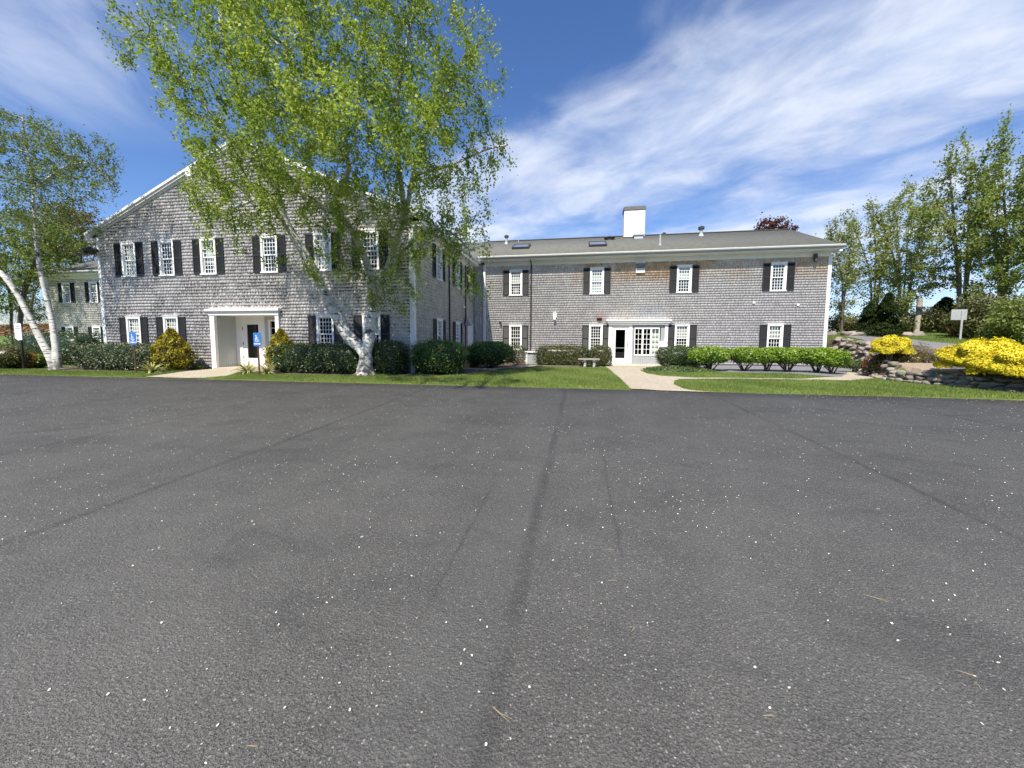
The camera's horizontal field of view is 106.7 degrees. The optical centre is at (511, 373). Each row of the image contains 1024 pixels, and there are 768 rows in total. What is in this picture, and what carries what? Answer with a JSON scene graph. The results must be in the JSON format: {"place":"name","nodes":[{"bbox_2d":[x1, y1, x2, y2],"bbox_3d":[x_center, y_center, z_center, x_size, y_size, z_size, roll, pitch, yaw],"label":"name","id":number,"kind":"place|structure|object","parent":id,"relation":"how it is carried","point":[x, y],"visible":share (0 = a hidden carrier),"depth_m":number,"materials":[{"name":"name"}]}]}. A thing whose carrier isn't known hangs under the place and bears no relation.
{"place":"outdoors","nodes":[
{"label":"outdoors","id":0,"kind":"place"},
{"bbox_2d":[0,374,1023,767],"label":"parking lot","id":1,"kind":"structure","parent":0,"point":[702,606],"depth_m":2.27,"materials":[{"name":"grey asphalt"}]},
{"bbox_2d":[1,379,1020,765],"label":"petals","id":2,"kind":"object","parent":1,"relation":"on","point":[511,519],"visible":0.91,"depth_m":3.15,"materials":[{"name":"white plant"}]},
{"bbox_2d":[0,374,1022,401],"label":"edge debris","id":3,"kind":"object","parent":1,"relation":"on","point":[532,388],"visible":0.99,"depth_m":9.91,"materials":[{"name":"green plant"}]},
{"bbox_2d":[247,549,980,746],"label":"pine needles","id":4,"kind":"object","parent":1,"relation":"on","point":[708,677],"visible":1,"depth_m":1.57,"materials":[{"name":"brown plant"}]},
{"bbox_2d":[0,324,1023,400],"bbox_3d":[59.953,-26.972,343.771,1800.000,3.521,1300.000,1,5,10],"label":"ground","id":5,"kind":"structure","parent":0,"point":[828,339],"depth_m":11.62,"materials":[{"name":"green plant"}]},
{"bbox_2d":[0,344,33,368],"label":"shrub","id":6,"kind":"object","parent":5,"relation":"on","point":[10,356],"visible":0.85,"depth_m":15.11,"materials":[{"name":"green plant"}]},
{"bbox_2d":[14,323,25,368],"bbox_3d":[-19.550,-1.050,15.177,0.360,1.944,0.082,1,5,10],"label":"notice sign","id":7,"kind":"object","parent":5,"relation":"on","point":[18,331],"visible":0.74,"depth_m":15.12,"materials":[{"name":"white metal"}]},
{"bbox_2d":[0,301,46,323],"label":"roadside bush","id":8,"kind":"object","parent":5,"relation":"on","point":[16,316],"visible":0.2,"depth_m":71.13,"materials":[{"name":"green plant"}]},
{"bbox_2d":[0,323,49,335],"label":"leaf litter","id":9,"kind":"object","parent":5,"relation":"on","point":[42,326],"visible":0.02,"depth_m":36.57,"materials":[{"name":"brown plant"}]},
{"bbox_2d":[7,260,47,323],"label":"slope tree","id":10,"kind":"object","parent":5,"relation":"on","point":[32,302],"visible":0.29,"depth_m":48.40,"materials":[{"name":"green plant"}]},
{"bbox_2d":[0,206,93,344],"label":"maple tree","id":11,"kind":"object","parent":5,"relation":"on","point":[30,274],"visible":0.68,"depth_m":25.43,"materials":[{"name":"green plant"}]},
{"bbox_2d":[17,199,80,269],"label":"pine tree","id":12,"kind":"object","parent":5,"relation":"on","point":[43,236],"visible":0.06,"depth_m":44.00,"materials":[{"name":"green plant"}]},
{"bbox_2d":[0,329,103,364],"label":"hedge","id":13,"kind":"object","parent":5,"relation":"on","point":[30,342],"visible":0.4,"depth_m":17.76,"materials":[{"name":"green plant"}]},
{"bbox_2d":[19,196,105,265],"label":"oak tree","id":14,"kind":"object","parent":5,"relation":"on","point":[90,216],"visible":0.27,"depth_m":40.89,"materials":[{"name":"green plant"}]},
{"bbox_2d":[28,366,193,371],"bbox_3d":[-16.399,-0.200,15.494,7.400,0.030,1.950,1,5,10],"label":"planting bed","id":15,"kind":"object","parent":5,"relation":"on","point":[69,368],"visible":0.24,"depth_m":15.63,"materials":[{"name":"soil"}]},
{"bbox_2d":[15,352,41,367],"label":"orange shrub","id":16,"kind":"object","parent":15,"relation":"on","point":[27,365],"visible":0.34,"depth_m":15.59,"materials":[{"name":"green plant"}]},
{"bbox_2d":[29,353,47,367],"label":"shrub","id":17,"kind":"object","parent":15,"relation":"on","point":[42,362],"visible":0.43,"depth_m":15.80,"materials":[{"name":"green plant"}]},
{"bbox_2d":[0,105,126,369],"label":"silver birch","id":18,"kind":"object","parent":15,"relation":"on","point":[52,355],"visible":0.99,"depth_m":14.35,"materials":[{"name":"green plant"}]},
{"bbox_2d":[61,341,162,370],"bbox_3d":[-15.318,-0.668,15.201,4.893,1.290,1.554,1,5,10],"label":"hedge","id":19,"kind":"object","parent":15,"relation":"on","point":[108,356],"visible":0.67,"depth_m":14.73,"materials":[{"name":"green plant"}]},
{"bbox_2d":[146,328,198,370],"bbox_3d":[-13.204,-0.927,14.728,1.661,1.733,1.662,1,5,10],"label":"golden cypress","id":20,"kind":"object","parent":15,"relation":"on","point":[171,347],"visible":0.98,"depth_m":14.52,"materials":[{"name":"yellow plant"}]},
{"bbox_2d":[129,332,136,372],"bbox_3d":[-13.701,-0.726,13.831,0.290,1.584,0.036,1,5,10],"label":"parking sign","id":21,"kind":"object","parent":5,"relation":"on","point":[132,336],"visible":0.98,"depth_m":13.79,"materials":[{"name":"blue metal"}]},
{"bbox_2d":[138,360,166,373],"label":"yucca","id":22,"kind":"object","parent":5,"relation":"on","point":[151,368],"visible":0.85,"depth_m":13.91,"materials":[{"name":"green plant"}]},
{"bbox_2d":[147,369,273,377],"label":"side walkway","id":23,"kind":"structure","parent":5,"relation":"on","point":[202,373],"depth_m":13.55,"materials":[{"name":"beige concrete"}]},
{"bbox_2d":[230,360,264,374],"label":"yucca","id":24,"kind":"object","parent":5,"relation":"on","point":[249,368],"visible":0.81,"depth_m":13.73,"materials":[{"name":"green plant"}]},
{"bbox_2d":[253,333,260,374],"bbox_3d":[-8.621,-0.616,12.953,0.290,1.560,0.036,1,5,10],"label":"parking sign","id":25,"kind":"object","parent":5,"relation":"on","point":[257,339],"visible":0.96,"depth_m":12.91,"materials":[{"name":"blue metal"}]},
{"bbox_2d":[262,362,602,375],"bbox_3d":[-2.432,-0.335,17.830,15.848,0.064,7.227,-3,5,-34],"label":"planting bed","id":26,"kind":"object","parent":5,"relation":"on","point":[510,364],"visible":0.3,"depth_m":15.44,"materials":[{"name":"soil"}]},
{"bbox_2d":[252,362,281,373],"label":"yucca","id":27,"kind":"object","parent":26,"relation":"on","point":[266,370],"visible":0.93,"depth_m":13.62,"materials":[{"name":"green plant"}]},
{"bbox_2d":[261,328,292,370],"bbox_3d":[-8.834,-0.908,14.659,1.341,1.729,1.334,3,5,32],"label":"golden cypress","id":28,"kind":"object","parent":26,"relation":"on","point":[280,336],"visible":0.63,"depth_m":14.40,"materials":[{"name":"yellow plant"}]},
{"bbox_2d":[96,0,516,375],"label":"silver birch","id":29,"kind":"object","parent":26,"relation":"on","point":[325,125],"visible":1,"depth_m":9.71,"materials":[{"name":"green plant"}]},
{"bbox_2d":[260,341,375,373],"bbox_3d":[-6.913,-0.561,14.063,4.727,1.327,1.374,1,5,10],"label":"hedge","id":30,"kind":"object","parent":26,"relation":"on","point":[315,357],"visible":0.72,"depth_m":13.68,"materials":[{"name":"green plant"}]},
{"bbox_2d":[372,338,409,374],"bbox_3d":[-4.438,-0.579,13.730,1.436,1.444,1.190,1,5,10],"label":"hedge","id":31,"kind":"object","parent":26,"relation":"on","point":[387,356],"visible":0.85,"depth_m":13.38,"materials":[{"name":"green plant"}]},
{"bbox_2d":[407,338,468,374],"bbox_3d":[-2.663,-0.610,14.140,2.284,1.478,2.186,1,5,10],"label":"hedge","id":32,"kind":"object","parent":26,"relation":"on","point":[442,357],"visible":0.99,"depth_m":13.50,"materials":[{"name":"green plant"}]},
{"bbox_2d":[465,339,517,367],"bbox_3d":[-1.001,-0.853,16.733,2.523,1.330,1.716,1,5,10],"label":"azalea","id":33,"kind":"object","parent":26,"relation":"on","point":[488,354],"visible":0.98,"depth_m":16.32,"materials":[{"name":"green plant"}]},
{"bbox_2d":[509,343,526,364],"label":"boxwood","id":34,"kind":"object","parent":26,"relation":"on","point":[521,355],"visible":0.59,"depth_m":18.98,"materials":[{"name":"green plant"}]},
{"bbox_2d":[524,351,537,363],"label":"screen wall","id":35,"kind":"structure","parent":26,"relation":"on","point":[529,355],"depth_m":19.98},
{"bbox_2d":[466,365,601,368],"bbox_3d":[0.965,-0.329,17.557,6.584,0.026,1.721,-1,5,-22],"label":"stone edging","id":36,"kind":"object","parent":26,"relation":"on","point":[505,367],"visible":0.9,"depth_m":16.34,"materials":[{"name":"grey stone"}]},
{"bbox_2d":[532,344,595,365],"bbox_3d":[2.537,-0.897,18.889,3.126,1.239,1.394,1,5,10],"label":"hedge","id":37,"kind":"object","parent":26,"relation":"on","point":[561,355],"visible":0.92,"depth_m":18.48,"materials":[{"name":"green plant"}]},
{"bbox_2d":[590,344,613,366],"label":"boxwood","id":38,"kind":"object","parent":26,"relation":"on","point":[604,354],"visible":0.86,"depth_m":18.35,"materials":[{"name":"green plant"}]},
{"bbox_2d":[37,142,845,372],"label":"office building","id":39,"kind":"structure","parent":5,"relation":"on","point":[633,294],"depth_m":19.13,"materials":[{"name":"grey wood"}]},
{"bbox_2d":[61,282,70,302],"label":"window","id":40,"kind":"structure","parent":39,"relation":"in","point":[62,283],"depth_m":27.08,"materials":[{"name":"white plastic"}]},
{"bbox_2d":[88,281,98,302],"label":"window","id":41,"kind":"structure","parent":39,"relation":"in","point":[91,293],"depth_m":26.67,"materials":[{"name":"white plastic"}]},
{"bbox_2d":[120,241,137,276],"bbox_3d":[-16.099,-4.815,16.082,0.785,1.458,0.205,1,5,10],"label":"window","id":42,"kind":"structure","parent":39,"relation":"in","point":[131,269],"depth_m":16.09,"materials":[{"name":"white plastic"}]},
{"bbox_2d":[125,316,140,346],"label":"window","id":43,"kind":"structure","parent":39,"relation":"in","point":[135,326],"depth_m":16.30,"materials":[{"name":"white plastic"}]},
{"bbox_2d":[157,239,175,275],"bbox_3d":[-14.222,-4.778,15.730,0.785,1.458,0.150,1,5,10],"label":"window","id":44,"kind":"structure","parent":39,"relation":"in","point":[169,241],"depth_m":15.74,"materials":[{"name":"white plastic"}]},
{"bbox_2d":[162,316,178,331],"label":"window","id":45,"kind":"structure","parent":39,"relation":"in","point":[173,323],"depth_m":15.97,"materials":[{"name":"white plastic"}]},
{"bbox_2d":[198,237,217,274],"bbox_3d":[-12.227,-4.743,15.413,0.785,1.458,0.205,1,5,10],"label":"window","id":46,"kind":"structure","parent":39,"relation":"in","point":[210,259],"depth_m":15.42,"materials":[{"name":"white plastic"}]},
{"bbox_2d":[242,320,262,363],"bbox_3d":[-11.143,-1.379,16.384,0.990,1.880,0.110,1,5,10],"label":"door","id":47,"kind":"structure","parent":39,"relation":"in","point":[244,322],"depth_m":16.42,"materials":[{"name":"white wood"}]},
{"bbox_2d":[260,234,278,272],"bbox_3d":[-9.473,-4.689,14.909,0.785,1.458,0.150,1,5,10],"label":"window","id":48,"kind":"structure","parent":39,"relation":"in","point":[262,248],"depth_m":14.92,"materials":[{"name":"white plastic"}]},
{"bbox_2d":[268,320,274,343],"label":"window","id":49,"kind":"structure","parent":39,"relation":"in","point":[269,321],"depth_m":16.20,"materials":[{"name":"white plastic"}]},
{"bbox_2d":[312,231,331,271],"bbox_3d":[-7.183,-4.648,14.540,0.785,1.458,0.205,1,5,10],"label":"window","id":50,"kind":"structure","parent":39,"relation":"in","point":[324,264],"depth_m":14.57,"materials":[{"name":"white plastic"}]},
{"bbox_2d":[315,314,333,347],"bbox_3d":[-7.204,-1.570,14.756,0.785,1.458,0.150,1,5,10],"label":"window","id":51,"kind":"structure","parent":39,"relation":"in","point":[318,328],"depth_m":14.75,"materials":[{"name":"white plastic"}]},
{"bbox_2d":[360,229,379,269],"bbox_3d":[-5.276,-4.610,14.183,0.785,1.458,0.150,1,5,10],"label":"window","id":52,"kind":"structure","parent":39,"relation":"in","point":[371,230],"depth_m":14.14,"materials":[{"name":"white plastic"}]},
{"bbox_2d":[362,314,380,347],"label":"window","id":53,"kind":"structure","parent":39,"relation":"in","point":[377,323],"depth_m":14.41,"materials":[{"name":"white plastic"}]},
{"bbox_2d":[435,244,442,281],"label":"window","id":54,"kind":"structure","parent":39,"relation":"in","point":[439,271],"depth_m":16.61,"materials":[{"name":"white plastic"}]},
{"bbox_2d":[436,318,442,340],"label":"window","id":55,"kind":"structure","parent":39,"relation":"in","point":[439,320],"depth_m":16.80,"materials":[{"name":"white plastic"}]},
{"bbox_2d":[455,321,459,347],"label":"window","id":56,"kind":"structure","parent":39,"relation":"in","point":[457,323],"depth_m":19.40,"materials":[{"name":"white plastic"}]},
{"bbox_2d":[455,258,460,289],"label":"window","id":57,"kind":"structure","parent":39,"relation":"in","point":[457,274],"depth_m":19.20,"materials":[{"name":"white plastic"}]},
{"bbox_2d":[509,325,521,349],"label":"window","id":58,"kind":"structure","parent":39,"relation":"in","point":[510,339],"depth_m":21.79,"materials":[{"name":"white plastic"}]},
{"bbox_2d":[509,269,522,295],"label":"window","id":59,"kind":"structure","parent":39,"relation":"in","point":[515,275],"depth_m":21.61,"materials":[{"name":"white plastic"}]},
{"bbox_2d":[589,324,602,348],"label":"window","id":60,"kind":"structure","parent":39,"relation":"in","point":[590,325],"depth_m":21.02,"materials":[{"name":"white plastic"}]},
{"bbox_2d":[589,267,603,294],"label":"window","id":61,"kind":"structure","parent":39,"relation":"in","point":[596,273],"depth_m":20.85,"materials":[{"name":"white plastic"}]},
{"bbox_2d":[612,326,629,362],"bbox_3d":[5.924,-1.605,20.817,0.920,1.970,0.110,1,5,10],"label":"door","id":62,"kind":"structure","parent":39,"relation":"in","point":[626,357],"depth_m":20.82,"materials":[{"name":"white wood"}]},
{"bbox_2d":[634,328,659,355],"bbox_3d":[7.288,-1.751,20.649,1.300,1.500,0.190,1,5,10],"label":"window","id":63,"kind":"structure","parent":39,"relation":"in","point":[654,334],"depth_m":20.62,"materials":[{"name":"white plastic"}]},
{"bbox_2d":[674,324,689,347],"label":"window","id":64,"kind":"structure","parent":39,"relation":"in","point":[681,330],"depth_m":20.30,"materials":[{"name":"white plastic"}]},
{"bbox_2d":[676,264,692,292],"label":"window","id":65,"kind":"structure","parent":39,"relation":"in","point":[684,272],"depth_m":20.05,"materials":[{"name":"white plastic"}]},
{"bbox_2d":[767,324,783,346],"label":"window","id":66,"kind":"structure","parent":39,"relation":"in","point":[773,330],"depth_m":19.52,"materials":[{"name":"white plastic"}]},
{"bbox_2d":[769,262,787,291],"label":"window","id":67,"kind":"structure","parent":39,"relation":"in","point":[784,277],"depth_m":19.25,"materials":[{"name":"white plastic"}]},
{"bbox_2d":[578,358,599,366],"bbox_3d":[3.612,-0.530,17.894,0.994,0.410,0.431,1,5,10],"label":"garden bench","id":68,"kind":"object","parent":5,"relation":"on","point":[586,359],"visible":0.98,"depth_m":17.73,"materials":[{"name":"stone"}]},
{"bbox_2d":[608,364,672,366],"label":"entrance slab","id":69,"kind":"structure","parent":5,"relation":"on","point":[645,365],"depth_m":19.06,"materials":[{"name":"beige concrete"}]},
{"bbox_2d":[654,344,707,366],"bbox_3d":[7.782,-0.773,17.537,2.397,1.178,2.131,1,5,10],"label":"yew","id":70,"kind":"object","parent":5,"relation":"on","point":[675,355],"visible":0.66,"depth_m":16.95,"materials":[{"name":"green plant"}]},
{"bbox_2d":[643,366,718,372],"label":"juniper","id":71,"kind":"object","parent":5,"relation":"on","point":[677,369],"visible":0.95,"depth_m":15.43,"materials":[{"name":"green plant"}]},
{"bbox_2d":[606,366,872,391],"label":"walkway","id":72,"kind":"structure","parent":5,"relation":"on","point":[634,377],"depth_m":12.43,"materials":[{"name":"beige concrete"}]},
{"bbox_2d":[753,212,798,231],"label":"purple maple","id":73,"kind":"object","parent":5,"relation":"on","point":[774,224],"visible":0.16,"depth_m":31.24,"materials":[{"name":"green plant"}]},
{"bbox_2d":[687,365,866,376],"bbox_3d":[11.563,-0.579,16.479,7.553,0.854,6.777,1,5,10],"label":"gravel bed","id":74,"kind":"object","parent":5,"relation":"on","point":[807,370],"visible":0.56,"depth_m":16.13,"materials":[{"name":"grey gravel"}]},
{"bbox_2d":[687,345,732,369],"bbox_3d":[8.155,-0.637,15.703,1.783,1.128,1.415,1,5,10],"label":"euonymus","id":75,"kind":"object","parent":74,"relation":"on","point":[710,355],"visible":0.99,"depth_m":15.37,"materials":[{"name":"green plant"}]},
{"bbox_2d":[729,346,765,370],"bbox_3d":[9.575,-0.611,15.633,1.270,1.107,1.422,1,5,10],"label":"euonymus","id":76,"kind":"object","parent":74,"relation":"on","point":[745,357],"visible":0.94,"depth_m":15.32,"materials":[{"name":"green plant"}]},
{"bbox_2d":[749,346,785,370],"bbox_3d":[10.484,-0.606,15.673,1.375,1.112,1.341,1,5,10],"label":"euonymus","id":77,"kind":"object","parent":74,"relation":"on","point":[770,361],"visible":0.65,"depth_m":15.32,"materials":[{"name":"green plant"}]},
{"bbox_2d":[766,346,813,371],"bbox_3d":[11.252,-0.588,15.477,1.679,1.114,1.394,1,5,10],"label":"euonymus","id":78,"kind":"object","parent":74,"relation":"on","point":[787,359],"visible":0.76,"depth_m":15.10,"materials":[{"name":"green plant"}]},
{"bbox_2d":[796,346,839,372],"bbox_3d":[12.045,-0.546,15.014,1.373,1.091,1.416,1,5,10],"label":"euonymus","id":79,"kind":"object","parent":74,"relation":"on","point":[815,351],"visible":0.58,"depth_m":14.79,"materials":[{"name":"green plant"}]},
{"bbox_2d":[814,348,853,373],"bbox_3d":[12.190,-0.480,14.498,1.038,1.058,1.356,1,5,10],"label":"euonymus","id":80,"kind":"object","parent":74,"relation":"on","point":[845,356],"visible":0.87,"depth_m":14.18,"materials":[{"name":"green plant"}]},
{"bbox_2d":[841,359,864,371],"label":"juniper","id":81,"kind":"object","parent":74,"relation":"on","point":[855,364],"visible":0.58,"depth_m":15.12,"materials":[{"name":"green plant"}]},
{"bbox_2d":[815,208,869,331],"bbox_3d":[20.481,-6.649,24.073,2.981,8.216,5.442,4,6,42],"label":"roadside tree","id":82,"kind":"object","parent":5,"relation":"on","point":[850,275],"visible":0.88,"depth_m":23.54,"materials":[{"name":"green plant"}]},
{"bbox_2d":[827,312,863,331],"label":"roadside bush","id":83,"kind":"object","parent":5,"relation":"on","point":[834,325],"visible":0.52,"depth_m":24.95,"materials":[{"name":"green plant"}]},
{"bbox_2d":[827,337,901,379],"bbox_3d":[14.965,-0.828,16.044,1.762,1.638,9.487,3,5,29],"label":"rock bank","id":84,"kind":"object","parent":5,"relation":"on","point":[865,349],"visible":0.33,"depth_m":17.38,"materials":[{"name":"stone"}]},
{"bbox_2d":[869,334,915,360],"bbox_3d":[12.818,-0.841,12.857,1.159,1.017,1.131,1,5,10],"label":"golden false cypress","id":85,"kind":"object","parent":84,"relation":"on","point":[890,345],"visible":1,"depth_m":12.60,"materials":[{"name":"yellow plant"}]},
{"bbox_2d":[849,302,881,331],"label":"cedar","id":86,"kind":"object","parent":5,"relation":"on","point":[868,315],"visible":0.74,"depth_m":23.29,"materials":[{"name":"green plant"}]},
{"bbox_2d":[832,193,908,315],"bbox_3d":[23.896,-7.127,25.627,5.603,8.960,4.080,-3,5,-33],"label":"roadside tree","id":87,"kind":"object","parent":5,"relation":"on","point":[874,299],"visible":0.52,"depth_m":24.55,"materials":[{"name":"green plant"}]},
{"bbox_2d":[862,292,910,335],"bbox_3d":[20.427,-3.228,20.617,2.257,2.422,1.580,-1,5,-15],"label":"cedar","id":88,"kind":"object","parent":5,"relation":"on","point":[888,313],"visible":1,"depth_m":20.42,"materials":[{"name":"green plant"}]},
{"bbox_2d":[856,174,948,315],"bbox_3d":[24.845,-7.490,23.797,6.024,10.031,3.802,0,5,-8],"label":"roadside tree","id":89,"kind":"object","parent":5,"relation":"on","point":[909,295],"visible":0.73,"depth_m":23.75,"materials":[{"name":"green plant"}]},
{"bbox_2d":[896,313,927,332],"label":"roadside bush","id":90,"kind":"object","parent":5,"relation":"on","point":[909,320],"visible":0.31,"depth_m":22.47,"materials":[{"name":"green plant"}]},
{"bbox_2d":[913,298,924,332],"bbox_3d":[23.493,-3.247,21.989,0.370,2.225,0.532,3,5,29],"label":"weathered pole","id":91,"kind":"object","parent":5,"relation":"on","point":[918,312],"visible":0.83,"depth_m":22.01,"materials":[{"name":"brown wood"}]},
{"bbox_2d":[903,304,955,332],"bbox_3d":[25.005,-3.215,22.874,2.494,1.986,2.726,1,5,10],"label":"roadside bush","id":92,"kind":"object","parent":5,"relation":"on","point":[935,319],"visible":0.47,"depth_m":22.24,"materials":[{"name":"green plant"}]},
{"bbox_2d":[923,296,956,331],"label":"cedar","id":93,"kind":"object","parent":5,"relation":"on","point":[942,302],"visible":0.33,"depth_m":22.47,"materials":[{"name":"green plant"}]},
{"bbox_2d":[886,370,1023,392],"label":"stone wall","id":94,"kind":"structure","parent":5,"relation":"on","point":[948,379],"depth_m":10.51,"materials":[{"name":"grey stone"}]},
{"bbox_2d":[888,126,1023,325],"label":"roadside tree","id":95,"kind":"object","parent":5,"relation":"on","point":[934,212],"visible":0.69,"depth_m":21.40,"materials":[{"name":"green plant"}]},
{"bbox_2d":[890,345,1023,388],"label":"mulch bed","id":96,"kind":"object","parent":5,"relation":"on","point":[919,367],"visible":0.16,"depth_m":11.55,"materials":[{"name":"brown soil"}]},
{"bbox_2d":[862,350,938,375],"bbox_3d":[13.472,-0.315,13.100,2.205,1.046,1.182,1,5,10],"label":"bronze shrub","id":97,"kind":"object","parent":96,"relation":"on","point":[874,363],"visible":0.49,"depth_m":12.83,"materials":[{"name":"brown plant"}]},
{"bbox_2d":[932,336,1023,373],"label":"golden false cypress","id":98,"kind":"object","parent":96,"relation":"on","point":[953,355],"visible":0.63,"depth_m":10.24,"materials":[{"name":"yellow plant"}]},
{"bbox_2d":[963,344,1023,378],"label":"golden false cypress","id":99,"kind":"object","parent":96,"relation":"on","point":[1005,361],"visible":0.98,"depth_m":9.30,"materials":[{"name":"yellow plant"}]},
{"bbox_2d":[951,309,967,338],"bbox_3d":[22.076,-2.389,18.845,0.668,1.590,0.050,1,5,10],"label":"road sign","id":100,"kind":"object","parent":5,"relation":"on","point":[959,314],"visible":0.96,"depth_m":18.82,"materials":[{"name":"grey metal"}]},
{"bbox_2d":[946,325,994,337],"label":"roadside bush","id":101,"kind":"object","parent":5,"relation":"on","point":[951,332],"visible":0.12,"depth_m":20.50,"materials":[{"name":"green plant"}]},
{"bbox_2d":[940,290,1023,338],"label":"roadside bush","id":102,"kind":"object","parent":5,"relation":"on","point":[976,312],"visible":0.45,"depth_m":18.91,"materials":[{"name":"green plant"}]},
{"bbox_2d":[945,104,1023,300],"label":"roadside tree","id":103,"kind":"object","parent":5,"relation":"on","point":[983,186],"visible":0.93,"depth_m":19.73,"materials":[{"name":"green plant"}]},
{"bbox_2d":[973,291,1023,343],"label":"roadside bush","id":104,"kind":"object","parent":5,"relation":"on","point":[1007,320],"visible":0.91,"depth_m":16.81,"materials":[{"name":"green plant"}]},
{"bbox_2d":[988,156,1023,290],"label":"roadside tree","id":105,"kind":"object","parent":5,"relation":"on","point":[1017,216],"visible":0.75,"depth_m":18.95,"materials":[{"name":"green plant"}]},
{"bbox_2d":[0,0,1023,330],"label":"sky","id":106,"kind":"structure","parent":0,"point":[715,115],"materials":[{"name":"blue"}]},
{"bbox_2d":[847,335,964,371],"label":"driveway","id":107,"kind":"structure","parent":0,"point":[936,345],"depth_m":17.47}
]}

